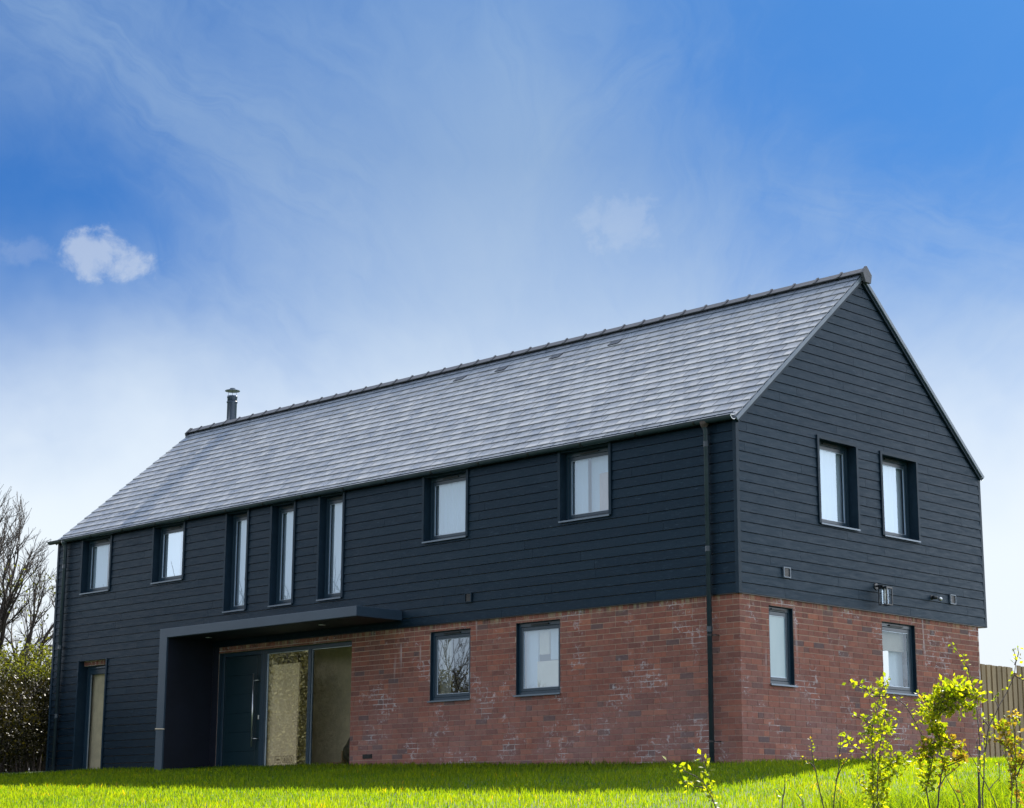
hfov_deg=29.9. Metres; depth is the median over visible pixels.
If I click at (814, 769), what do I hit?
leafless stem
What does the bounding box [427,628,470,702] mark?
window
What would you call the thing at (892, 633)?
window
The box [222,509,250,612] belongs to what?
window
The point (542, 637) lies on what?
window
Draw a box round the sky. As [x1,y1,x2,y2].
[0,0,1023,697]
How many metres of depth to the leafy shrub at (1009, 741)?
11.88 m
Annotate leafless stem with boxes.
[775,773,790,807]
[800,735,825,807]
[832,737,852,807]
[948,642,980,807]
[949,739,999,807]
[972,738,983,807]
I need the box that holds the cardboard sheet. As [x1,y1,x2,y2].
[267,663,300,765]
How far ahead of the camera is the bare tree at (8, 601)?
40.90 m
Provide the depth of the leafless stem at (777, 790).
11.30 m
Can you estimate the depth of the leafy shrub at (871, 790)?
11.80 m
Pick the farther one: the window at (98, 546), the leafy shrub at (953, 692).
the window at (98, 546)
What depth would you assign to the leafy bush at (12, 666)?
38.91 m
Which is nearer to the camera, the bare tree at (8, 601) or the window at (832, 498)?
the window at (832, 498)
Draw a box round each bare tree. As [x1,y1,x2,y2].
[0,484,56,683]
[1,596,44,661]
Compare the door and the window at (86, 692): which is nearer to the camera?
the door
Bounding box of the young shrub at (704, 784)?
[663,749,719,807]
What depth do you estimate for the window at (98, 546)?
35.35 m
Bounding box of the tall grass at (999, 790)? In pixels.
[786,771,1023,807]
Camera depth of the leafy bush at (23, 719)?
35.63 m
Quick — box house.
[45,266,986,770]
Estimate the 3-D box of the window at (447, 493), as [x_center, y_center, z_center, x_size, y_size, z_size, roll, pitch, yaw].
[-0.933,1.542,28.704,1.000,1.026,0.242,-12,-18,44]
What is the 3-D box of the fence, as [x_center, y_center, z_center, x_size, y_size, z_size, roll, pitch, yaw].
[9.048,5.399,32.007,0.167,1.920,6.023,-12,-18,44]
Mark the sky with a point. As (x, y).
(279, 203)
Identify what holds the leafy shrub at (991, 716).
on the ground at (679, 797)
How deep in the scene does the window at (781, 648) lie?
25.07 m
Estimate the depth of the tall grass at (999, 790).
13.92 m
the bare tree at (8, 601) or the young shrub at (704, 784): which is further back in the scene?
the bare tree at (8, 601)
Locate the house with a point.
(749, 526)
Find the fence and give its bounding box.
[980,664,1023,757]
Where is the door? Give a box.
[216,650,263,766]
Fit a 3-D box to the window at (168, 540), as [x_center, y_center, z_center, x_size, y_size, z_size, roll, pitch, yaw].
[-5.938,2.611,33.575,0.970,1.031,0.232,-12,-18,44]
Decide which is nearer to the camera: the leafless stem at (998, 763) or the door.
the leafless stem at (998, 763)
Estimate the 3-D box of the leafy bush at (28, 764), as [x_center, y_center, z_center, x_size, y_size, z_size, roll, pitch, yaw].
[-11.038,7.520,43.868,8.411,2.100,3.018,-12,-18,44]
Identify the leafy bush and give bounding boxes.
[0,636,51,771]
[0,641,46,763]
[0,657,47,771]
[0,707,47,771]
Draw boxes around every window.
[72,658,107,770]
[79,534,112,594]
[150,520,185,583]
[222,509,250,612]
[267,500,296,606]
[316,491,346,600]
[421,468,470,543]
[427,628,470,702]
[513,619,559,696]
[558,442,612,522]
[769,605,797,686]
[816,434,860,530]
[878,450,920,542]
[882,621,917,695]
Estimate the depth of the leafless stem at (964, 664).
12.86 m
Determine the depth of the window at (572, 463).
26.93 m
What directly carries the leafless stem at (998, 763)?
on the ground at (679, 797)
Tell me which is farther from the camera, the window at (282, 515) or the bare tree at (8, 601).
the bare tree at (8, 601)
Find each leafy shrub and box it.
[838,671,923,807]
[906,673,986,807]
[973,646,1023,807]
[978,708,1023,807]
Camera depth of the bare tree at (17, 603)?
48.62 m
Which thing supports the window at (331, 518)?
in the house
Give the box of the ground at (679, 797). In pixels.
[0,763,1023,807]
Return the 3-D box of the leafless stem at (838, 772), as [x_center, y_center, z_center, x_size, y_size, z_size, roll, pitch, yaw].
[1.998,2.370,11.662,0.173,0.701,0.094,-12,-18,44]

